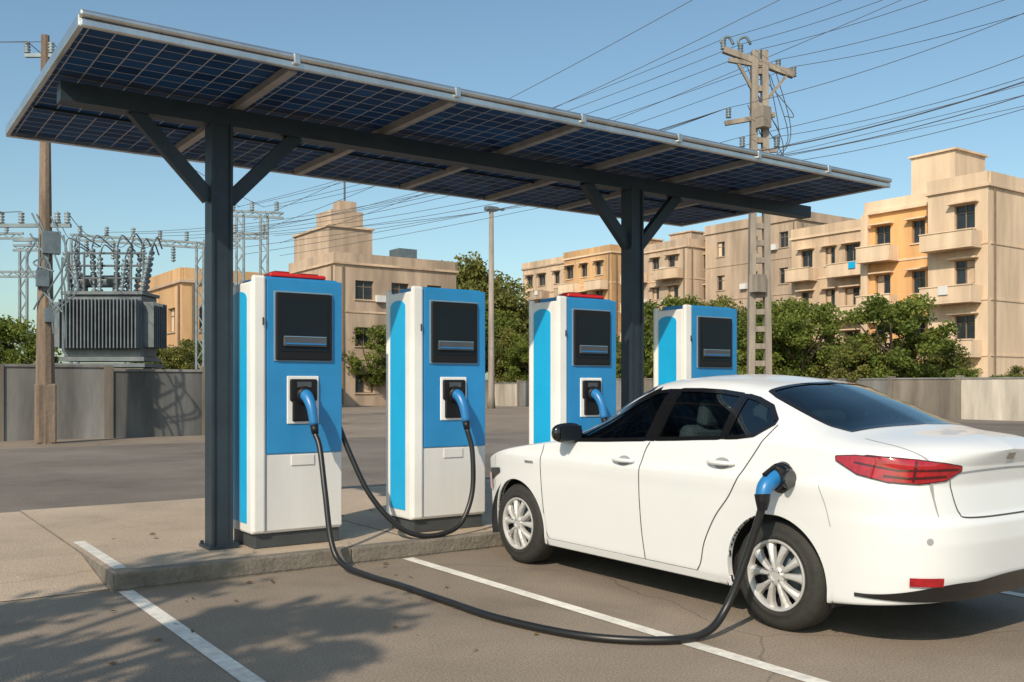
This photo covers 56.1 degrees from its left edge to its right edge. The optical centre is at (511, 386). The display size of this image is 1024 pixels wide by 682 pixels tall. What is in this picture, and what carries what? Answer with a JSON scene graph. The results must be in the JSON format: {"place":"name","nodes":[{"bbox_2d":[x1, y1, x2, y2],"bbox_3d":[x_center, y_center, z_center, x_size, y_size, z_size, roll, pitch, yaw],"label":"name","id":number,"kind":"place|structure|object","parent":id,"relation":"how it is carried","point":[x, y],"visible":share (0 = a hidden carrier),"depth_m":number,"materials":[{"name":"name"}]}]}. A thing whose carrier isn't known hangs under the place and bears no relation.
{"place":"outdoors","nodes":[
{"label":"outdoors","id":0,"kind":"place"},
{"bbox_2d":[135,267,264,289],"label":"parapet","id":1,"kind":"structure","parent":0,"point":[175,274],"depth_m":56.67,"materials":[{"name":"paint"}]},
{"bbox_2d":[19,479,503,591],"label":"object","id":2,"kind":"structure","parent":0,"point":[177,527],"depth_m":8.60,"materials":[{"name":"concrete"}]},
{"bbox_2d":[74,541,126,568],"bbox_3d":[-3.205,1.296,7.433,0.090,0.001,1.450,0,0,-35],"label":"stall marking","id":3,"kind":"object","parent":2,"relation":"on","point":[102,556],"visible":1,"depth_m":7.36,"materials":[{"name":"paint"}]},
{"bbox_2d":[233,271,341,548],"bbox_3d":[-1.841,0.181,7.959,0.793,2.237,0.784,0,0,-35],"label":"ev charging station","id":4,"kind":"object","parent":2,"relation":"on","point":[287,365],"visible":0.98,"depth_m":7.78,"materials":[{"name":"white plastic"}]},
{"bbox_2d":[386,286,484,532],"bbox_3d":[-0.637,0.205,8.749,0.793,2.189,0.694,0,0,-35],"label":"ev charging station","id":5,"kind":"object","parent":2,"relation":"on","point":[435,373],"visible":0.99,"depth_m":8.61,"materials":[{"name":"white plastic"}]},
{"bbox_2d":[342,427,475,538],"bbox_3d":[-0.879,0.801,8.235,1.231,1.000,0.277,0,0,-19],"label":"charging cable","id":6,"kind":"object","parent":5,"relation":"attached to","point":[386,515],"visible":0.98,"depth_m":8.13,"materials":[{"name":"rubber"}]},
{"bbox_2d":[5,9,891,550],"bbox_3d":[-0.090,-0.531,9.828,8.680,3.662,3.325,0,0,-35],"label":"solar canopy","id":7,"kind":"object","parent":2,"relation":"on","point":[177,99],"visible":0.94,"depth_m":8.34,"materials":[{"name":"metal"}]},
{"bbox_2d":[529,292,615,443],"bbox_3d":[0.681,0.181,9.674,0.773,2.237,0.694,0,0,-35],"label":"ev charging station","id":8,"kind":"object","parent":2,"relation":"on","point":[572,357],"visible":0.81,"depth_m":9.53,"materials":[{"name":"white plastic"}]},
{"bbox_2d":[653,304,736,387],"bbox_3d":[2.122,0.205,10.685,0.853,2.189,0.694,0,0,-35],"label":"ev charging station","id":9,"kind":"object","parent":2,"relation":"on","point":[692,341],"visible":0.38,"depth_m":10.54,"materials":[{"name":"white plastic"}]},
{"bbox_2d":[0,405,1023,681],"bbox_3d":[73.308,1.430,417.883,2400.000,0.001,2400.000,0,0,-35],"label":"ground","id":10,"kind":"structure","parent":0,"point":[326,625],"depth_m":5.62,"materials":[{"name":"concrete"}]},
{"bbox_2d":[0,315,23,359],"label":"broadleaf tree","id":11,"kind":"object","parent":10,"relation":"on","point":[3,343],"visible":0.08,"depth_m":37.03,"materials":[{"name":"green plant"}]},
{"bbox_2d":[0,316,62,363],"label":"broadleaf tree","id":12,"kind":"object","parent":10,"relation":"on","point":[13,355],"visible":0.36,"depth_m":35.43,"materials":[{"name":"green plant"}]},
{"bbox_2d":[0,34,78,443],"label":"utility pole","id":13,"kind":"object","parent":10,"relation":"on","point":[48,240],"visible":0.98,"depth_m":23.83,"materials":[{"name":"wood"},{"name":"ceramic"},{"name":"galvanised steel"}]},
{"bbox_2d":[0,512,107,601],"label":"pavement apron","id":14,"kind":"object","parent":10,"relation":"on","point":[37,560],"visible":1,"depth_m":7.19,"materials":[{"name":"concrete"}]},
{"bbox_2d":[0,364,204,440],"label":"wall piers","id":15,"kind":"object","parent":10,"relation":"on","point":[108,401],"depth_m":26.45,"materials":[{"name":"concrete"}]},
{"bbox_2d":[4,364,202,440],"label":"compound wall","id":16,"kind":"structure","parent":10,"relation":"on","point":[156,402],"depth_m":26.60,"materials":[{"name":"concrete"}]},
{"bbox_2d":[54,233,166,368],"bbox_3d":[-13.025,-1.796,31.001,3.200,6.452,2.000,0,0,0],"label":"power transformer","id":17,"kind":"object","parent":10,"relation":"on","point":[117,324],"visible":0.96,"depth_m":30.55,"materials":[{"name":"metal"}]},
{"bbox_2d":[0,201,283,368],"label":"substation gantry","id":18,"kind":"object","parent":10,"relation":"on","point":[196,247],"visible":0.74,"depth_m":39.96,"materials":[{"name":"metal"}]},
{"bbox_2d":[132,344,201,368],"bbox_3d":[-15.824,-0.372,44.112,3.560,3.738,3.292,0,0,14],"label":"broadleaf tree","id":19,"kind":"object","parent":10,"relation":"on","point":[180,356],"visible":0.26,"depth_m":43.18,"materials":[{"name":"green plant"}]},
{"bbox_2d":[170,339,201,369],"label":"broadleaf tree","id":20,"kind":"object","parent":10,"relation":"on","point":[191,345],"visible":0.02,"depth_m":45.21,"materials":[{"name":"green plant"}]},
{"bbox_2d":[119,590,265,681],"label":"stall marking","id":21,"kind":"object","parent":10,"relation":"on","point":[230,665],"visible":1,"depth_m":5.39,"materials":[{"name":"paint"}]},
{"bbox_2d":[113,531,503,589],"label":"kerb","id":22,"kind":"structure","parent":10,"relation":"on","point":[140,577],"depth_m":7.41,"materials":[{"name":"concrete"}]},
{"bbox_2d":[108,506,537,663],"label":"fallen leaves","id":23,"kind":"object","parent":10,"relation":"on","point":[192,631],"visible":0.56,"depth_m":6.34,"materials":[{"name":"brown plant"}]},
{"bbox_2d":[342,324,385,392],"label":"broadleaf tree","id":24,"kind":"object","parent":10,"relation":"on","point":[377,375],"visible":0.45,"depth_m":70.40,"materials":[{"name":"green plant"}]},
{"bbox_2d":[441,251,523,344],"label":"broadleaf tree","id":25,"kind":"object","parent":10,"relation":"on","point":[476,267],"visible":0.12,"depth_m":90.80,"materials":[{"name":"green plant"}]},
{"bbox_2d":[484,206,504,408],"bbox_3d":[-1.167,-5.090,62.015,1.191,13.040,0.715,0,0,-35],"label":"street lamp","id":26,"kind":"object","parent":10,"relation":"on","point":[491,388],"visible":0.88,"depth_m":61.85,"materials":[{"name":"metal"}]},
{"bbox_2d":[456,267,533,350],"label":"broadleaf tree","id":27,"kind":"object","parent":10,"relation":"on","point":[505,300],"visible":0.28,"depth_m":89.04,"materials":[{"name":"green plant"}]},
{"bbox_2d":[485,297,517,372],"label":"broadleaf tree","id":28,"kind":"object","parent":10,"relation":"on","point":[498,323],"visible":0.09,"depth_m":86.15,"materials":[{"name":"green plant"}]},
{"bbox_2d":[485,325,528,382],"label":"broadleaf tree","id":29,"kind":"object","parent":10,"relation":"on","point":[501,344],"visible":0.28,"depth_m":82.62,"materials":[{"name":"green plant"}]},
{"bbox_2d":[498,331,528,381],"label":"broadleaf tree","id":30,"kind":"object","parent":10,"relation":"on","point":[514,357],"visible":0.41,"depth_m":81.19,"materials":[{"name":"green plant"}]},
{"bbox_2d":[312,433,764,644],"bbox_3d":[-0.079,0.898,6.566,1.202,1.059,3.614,0,0,-35],"label":"charging cable","id":31,"kind":"object","parent":10,"relation":"on","point":[714,625],"visible":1,"depth_m":5.49,"materials":[{"name":"rubber"}]},
{"bbox_2d":[403,557,829,681],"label":"stall marking","id":32,"kind":"object","parent":10,"relation":"on","point":[751,661],"visible":1,"depth_m":5.75,"materials":[{"name":"paint"}]},
{"bbox_2d":[616,334,620,378],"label":"broadleaf tree","id":33,"kind":"object","parent":10,"relation":"on","point":[618,373],"visible":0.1,"depth_m":90.33,"materials":[{"name":"green plant"}]},
{"bbox_2d":[616,329,652,377],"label":"broadleaf tree","id":34,"kind":"object","parent":10,"relation":"on","point":[618,357],"visible":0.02,"depth_m":74.18,"materials":[{"name":"green plant"}]},
{"bbox_2d":[644,294,710,377],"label":"broadleaf tree","id":35,"kind":"object","parent":10,"relation":"on","point":[648,339],"visible":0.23,"depth_m":66.85,"materials":[{"name":"green plant"}]},
{"bbox_2d":[701,294,746,365],"bbox_3d":[13.611,-2.474,65.764,7.714,8.099,7.132,0,0,11],"label":"broadleaf tree","id":36,"kind":"object","parent":10,"relation":"on","point":[724,302],"visible":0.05,"depth_m":64.94,"materials":[{"name":"green plant"}]},
{"bbox_2d":[495,375,963,418],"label":"wall piers","id":37,"kind":"object","parent":10,"relation":"on","point":[957,393],"depth_m":41.84,"materials":[{"name":"concrete"}]},
{"bbox_2d":[485,377,1023,420],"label":"boundary wall","id":38,"kind":"structure","parent":10,"relation":"on","point":[992,398],"depth_m":42.23,"materials":[{"name":"concrete"}]},
{"bbox_2d":[490,374,1023,630],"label":"parked car","id":39,"kind":"object","parent":10,"relation":"on","point":[880,498],"visible":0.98,"depth_m":5.72,"materials":[{"name":"white paint"}]},
{"bbox_2d":[754,465,785,510],"bbox_3d":[1.469,0.577,5.477,0.214,0.250,0.136,0,0,-35],"label":"charging connector","id":40,"kind":"object","parent":39,"relation":"attached to","point":[769,481],"visible":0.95,"depth_m":5.43,"materials":[{"name":"plastic"}]},
{"bbox_2d":[737,297,826,375],"bbox_3d":[16.379,-2.005,60.127,5.892,7.122,6.675,0,0,0],"label":"broadleaf tree","id":41,"kind":"object","parent":10,"relation":"on","point":[742,357],"visible":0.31,"depth_m":58.41,"materials":[{"name":"green plant"}]},
{"bbox_2d":[742,297,854,376],"bbox_3d":[17.449,-1.902,58.287,6.923,6.903,6.485,0,0,-4],"label":"broadleaf tree","id":42,"kind":"object","parent":10,"relation":"on","point":[789,326],"visible":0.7,"depth_m":56.69,"materials":[{"name":"green plant"}]},
{"bbox_2d":[784,340,848,377],"bbox_3d":[18.682,-0.698,58.842,4.367,4.418,4.150,0,0,-16],"label":"broadleaf tree","id":43,"kind":"object","parent":10,"relation":"on","point":[826,373],"visible":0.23,"depth_m":57.68,"materials":[{"name":"green plant"}]},
{"bbox_2d":[824,334,908,382],"bbox_3d":[17.504,-0.521,47.163,4.003,4.050,3.804,0,0,-28],"label":"broadleaf tree","id":44,"kind":"object","parent":10,"relation":"on","point":[841,372],"visible":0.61,"depth_m":46.33,"materials":[{"name":"green plant"}]},
{"bbox_2d":[835,292,961,377],"bbox_3d":[18.806,-1.497,46.498,5.021,6.070,5.688,0,0,-36],"label":"broadleaf tree","id":45,"kind":"object","parent":10,"relation":"on","point":[899,318],"visible":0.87,"depth_m":45.54,"materials":[{"name":"green plant"}]},
{"bbox_2d":[870,206,927,363],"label":"facade","id":46,"kind":"structure","parent":10,"relation":"on","point":[901,236],"depth_m":60.90,"materials":[{"name":"orange paint"}]},
{"bbox_2d":[889,328,977,377],"bbox_3d":[20.683,-0.733,47.871,4.273,4.486,3.950,0,0,4],"label":"broadleaf tree","id":47,"kind":"object","parent":10,"relation":"on","point":[955,360],"visible":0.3,"depth_m":46.97,"materials":[{"name":"green plant"}]},
{"bbox_2d":[861,186,1023,376],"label":"facade","id":48,"kind":"structure","parent":10,"relation":"on","point":[1009,269],"depth_m":56.17,"materials":[{"name":"beige paint"}]},
{"bbox_2d":[855,227,981,358],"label":"balconies","id":49,"kind":"structure","parent":48,"relation":"attached to","point":[953,240],"depth_m":55.90,"materials":[{"name":"beige paint"}]},
{"bbox_2d":[868,199,978,369],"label":"sunshades","id":50,"kind":"object","parent":48,"relation":"attached to","point":[923,217],"visible":0.57,"depth_m":56.63,"materials":[{"name":"beige paint"}]},
{"bbox_2d":[877,204,974,371],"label":"window frames","id":51,"kind":"structure","parent":48,"relation":"attached to","point":[914,278],"depth_m":59.99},
{"bbox_2d":[878,260,974,342],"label":"curtains","id":52,"kind":"object","parent":51,"relation":"attached to","point":[970,275],"visible":0.5,"depth_m":56.05,"materials":[{"name":"fabric"}]},
{"bbox_2d":[878,205,974,374],"bbox_3d":[27.863,-5.058,60.510,7.080,11.075,8.030,0,0,-35],"label":"window glass","id":53,"kind":"object","parent":51,"relation":"in","point":[961,224],"visible":0.41,"depth_m":56.51,"materials":[{"name":"glass"}]},
{"bbox_2d":[863,171,1023,215],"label":"parapet","id":54,"kind":"structure","parent":48,"relation":"on","point":[980,179],"depth_m":56.89,"materials":[{"name":"beige paint"}]},
{"bbox_2d":[908,147,988,194],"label":"roof structures","id":55,"kind":"object","parent":54,"relation":"on","point":[942,164],"visible":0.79,"depth_m":59.17,"materials":[{"name":"beige paint"}]},
{"bbox_2d":[869,241,1023,358],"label":"string courses","id":56,"kind":"object","parent":48,"relation":"attached to","point":[999,299],"visible":0.37,"depth_m":56.20,"materials":[{"name":"beige paint"}]},
{"bbox_2d":[994,188,995,375],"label":"drain pipes","id":57,"kind":"object","parent":48,"relation":"attached to","point":[994,281],"visible":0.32,"depth_m":55.14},
{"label":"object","id":58,"kind":"object","parent":10,"relation":"on","visible":0},
{"bbox_2d":[789,227,860,240],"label":"parapet","id":59,"kind":"structure","parent":58,"relation":"on","point":[828,233],"depth_m":75.27,"materials":[{"name":"beige paint"}]},
{"bbox_2d":[792,230,860,371],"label":"facade","id":60,"kind":"structure","parent":58,"relation":"on","point":[819,258],"depth_m":75.53,"materials":[{"name":"beige paint"}]},
{"bbox_2d":[784,261,860,320],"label":"balconies","id":61,"kind":"structure","parent":60,"relation":"attached to","point":[808,273],"depth_m":73.80,"materials":[{"name":"beige paint"}]},
{"bbox_2d":[791,219,860,237],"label":"parapet","id":62,"kind":"structure","parent":60,"relation":"on","point":[831,227],"depth_m":75.25,"materials":[{"name":"beige paint"}]},
{"bbox_2d":[795,240,860,330],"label":"sunshades","id":63,"kind":"object","parent":60,"relation":"attached to","point":[842,243],"visible":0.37,"depth_m":74.46,"materials":[{"name":"beige paint"}]},
{"bbox_2d":[802,244,858,338],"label":"window frames","id":64,"kind":"structure","parent":60,"relation":"attached to","point":[831,295],"depth_m":75.01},
{"bbox_2d":[809,248,852,306],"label":"curtains","id":65,"kind":"object","parent":64,"relation":"attached to","point":[849,299],"visible":0.37,"depth_m":75.31,"materials":[{"name":"fabric"}]},
{"bbox_2d":[803,244,858,345],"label":"window glass","id":66,"kind":"object","parent":64,"relation":"in","point":[849,258],"visible":0.2,"depth_m":75.03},
{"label":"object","id":67,"kind":"object","parent":10,"relation":"on","visible":0},
{"bbox_2d":[644,247,704,377],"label":"facade","id":68,"kind":"structure","parent":67,"relation":"on","point":[698,270],"depth_m":94.43,"materials":[{"name":"beige paint"}]},
{"bbox_2d":[619,266,682,341],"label":"balconies","id":69,"kind":"structure","parent":68,"relation":"attached to","point":[668,273],"depth_m":94.43,"materials":[{"name":"beige paint"}]},
{"bbox_2d":[644,238,704,251],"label":"parapet","id":70,"kind":"structure","parent":68,"relation":"on","point":[675,243],"depth_m":94.53,"materials":[{"name":"beige paint"}]},
{"bbox_2d":[654,256,704,299],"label":"window glass","id":71,"kind":"object","parent":68,"relation":"in","point":[656,264],"visible":0.13,"depth_m":95.34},
{"bbox_2d":[683,248,692,299],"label":"drain pipes","id":72,"kind":"object","parent":68,"relation":"attached to","point":[691,272],"visible":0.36,"depth_m":93.53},
{"bbox_2d":[644,245,704,253],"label":"parapet","id":73,"kind":"structure","parent":67,"relation":"on","point":[674,248],"depth_m":94.49,"materials":[{"name":"beige paint"}]},
{"bbox_2d":[670,232,704,240],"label":"roof structures","id":74,"kind":"object","parent":73,"relation":"on","point":[696,235],"visible":0.29,"depth_m":97.04,"materials":[{"name":"beige paint"}]},
{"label":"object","id":75,"kind":"object","parent":10,"relation":"on","visible":0},
{"bbox_2d":[562,251,620,260],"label":"parapet","id":76,"kind":"structure","parent":75,"relation":"on","point":[591,255],"depth_m":102.52,"materials":[{"name":"beige paint"}]},
{"bbox_2d":[564,252,620,342],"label":"facade","id":77,"kind":"structure","parent":75,"relation":"on","point":[591,270],"depth_m":101.05,"materials":[{"name":"paint"}]},
{"bbox_2d":[558,279,607,293],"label":"balconies","id":78,"kind":"structure","parent":77,"relation":"attached to","point":[595,284],"depth_m":101.81,"materials":[{"name":"beige paint"}]},
{"bbox_2d":[568,262,602,295],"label":"window glass","id":79,"kind":"object","parent":77,"relation":"in","point":[570,274],"visible":0.17,"depth_m":104.10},
{"bbox_2d":[563,244,620,258],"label":"parapet","id":80,"kind":"structure","parent":77,"relation":"on","point":[598,249],"depth_m":102.50,"materials":[{"name":"paint"}]},
{"bbox_2d":[608,254,616,337],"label":"drain pipes","id":81,"kind":"object","parent":77,"relation":"attached to","point":[616,288],"visible":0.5,"depth_m":100.34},
{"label":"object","id":82,"kind":"object","parent":10,"relation":"on","visible":0},
{"bbox_2d":[523,264,563,307],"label":"facade","id":83,"kind":"structure","parent":82,"relation":"on","point":[549,280],"depth_m":116.61,"materials":[{"name":"beige paint"}]},
{"bbox_2d":[522,256,563,268],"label":"parapet","id":84,"kind":"structure","parent":83,"relation":"on","point":[542,262],"depth_m":117.11,"materials":[{"name":"beige paint"}]},
{"bbox_2d":[527,288,559,300],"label":"balconies","id":85,"kind":"structure","parent":83,"relation":"attached to","point":[542,294],"depth_m":115.91,"materials":[{"name":"beige paint"}]},
{"bbox_2d":[529,272,558,285],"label":"window glass","id":86,"kind":"object","parent":83,"relation":"in","point":[542,280],"visible":0.13,"depth_m":117.64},
{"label":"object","id":87,"kind":"object","parent":10,"relation":"on","visible":0},
{"bbox_2d":[293,263,455,405],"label":"facade","id":88,"kind":"structure","parent":87,"relation":"on","point":[382,279],"depth_m":71.53,"materials":[{"name":"beige paint"}]},
{"bbox_2d":[331,265,343,404],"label":"drain pipes","id":89,"kind":"object","parent":88,"relation":"attached to","point":[342,331],"visible":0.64,"depth_m":70.18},
{"bbox_2d":[289,252,456,271],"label":"parapet","id":90,"kind":"structure","parent":88,"relation":"on","point":[369,259],"depth_m":72.77,"materials":[{"name":"beige paint"}]},
{"bbox_2d":[355,280,439,392],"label":"window frames","id":91,"kind":"structure","parent":88,"relation":"attached to","point":[399,289],"depth_m":71.54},
{"bbox_2d":[355,281,438,391],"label":"window glass","id":92,"kind":"object","parent":91,"relation":"in","point":[359,295],"visible":0.23,"depth_m":71.49,"materials":[{"name":"glass"}]},
{"bbox_2d":[290,261,458,273],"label":"roof ledge","id":93,"kind":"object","parent":87,"relation":"on","point":[362,264],"depth_m":72.71,"materials":[{"name":"beige paint"}]},
{"bbox_2d":[294,200,371,261],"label":"roof tower","id":94,"kind":"structure","parent":93,"relation":"on","point":[362,247],"depth_m":72.85,"materials":[{"name":"concrete"}]},
{"bbox_2d":[292,224,374,237],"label":"parapet","id":95,"kind":"object","parent":94,"relation":"on","point":[324,226],"depth_m":72.64,"materials":[{"name":"beige paint"}]},
{"bbox_2d":[389,248,416,258],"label":"water tank","id":96,"kind":"object","parent":93,"relation":"on","point":[404,253],"visible":0.5,"depth_m":75.18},
{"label":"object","id":97,"kind":"object","parent":10,"relation":"on","visible":0},
{"bbox_2d":[149,282,201,368],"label":"facade","id":98,"kind":"structure","parent":97,"relation":"on","point":[168,296],"depth_m":55.42,"materials":[{"name":"paint"}]},
{"bbox_2d":[177,284,193,362],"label":"drain pipes","id":99,"kind":"object","parent":98,"relation":"attached to","point":[178,313],"visible":0.39,"depth_m":55.25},
{"bbox_2d":[147,279,241,291],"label":"parapet","id":100,"kind":"structure","parent":97,"relation":"on","point":[170,284],"depth_m":56.35,"materials":[{"name":"beige paint"}]},
{"bbox_2d":[0,419,1023,512],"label":"road","id":101,"kind":"structure","parent":0,"point":[44,478],"depth_m":16.27,"materials":[{"name":"asphalt"}]},
{"bbox_2d":[720,36,796,373],"bbox_3d":[7.178,-4.397,27.823,2.240,11.657,0.618,0,0,0],"label":"utility pole","id":102,"kind":"object","parent":101,"relation":"on","point":[758,63],"visible":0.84,"depth_m":27.87,"materials":[{"name":"concrete"}]},
{"bbox_2d":[0,0,1023,255],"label":"overhead wires","id":103,"kind":"object","parent":102,"relation":"hanging from","point":[662,130],"visible":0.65,"depth_m":31.12,"materials":[{"name":"metal"}]},
{"bbox_2d":[942,366,982,376],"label":"broadleaf tree","id":104,"kind":"object","parent":101,"relation":"on","point":[953,372],"visible":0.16,"depth_m":43.82,"materials":[{"name":"green plant"}]},
{"bbox_2d":[1004,365,1023,376],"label":"broadleaf tree","id":105,"kind":"object","parent":101,"relation":"on","point":[1015,371],"visible":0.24,"depth_m":43.95,"materials":[{"name":"green plant"}]},
{"bbox_2d":[0,0,1023,382],"label":"sky","id":106,"kind":"structure","parent":0,"point":[502,48],"materials":[{"name":"blue"}]},
{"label":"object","id":107,"kind":"object","parent":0,"visible":0},
{"bbox_2d":[705,219,823,309],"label":"facade","id":108,"kind":"structure","parent":107,"relation":"on","point":[736,246],"depth_m":90.23,"materials":[{"name":"beige paint"}]},
{"bbox_2d":[705,256,791,301],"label":"string courses","id":109,"kind":"object","parent":108,"relation":"attached to","point":[746,263],"visible":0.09,"depth_m":89.94,"materials":[{"name":"beige paint"}]},
{"bbox_2d":[718,231,787,289],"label":"window frames","id":110,"kind":"structure","parent":108,"relation":"attached to","point":[722,280],"depth_m":92.09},
{"bbox_2d":[719,232,787,289],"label":"window glass","id":111,"kind":"object","parent":110,"relation":"in","point":[782,270],"visible":0.2,"depth_m":86.49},
{"bbox_2d":[703,212,853,235],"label":"parapet","id":112,"kind":"structure","parent":108,"relation":"on","point":[743,223],"depth_m":88.33,"materials":[{"name":"beige paint"}]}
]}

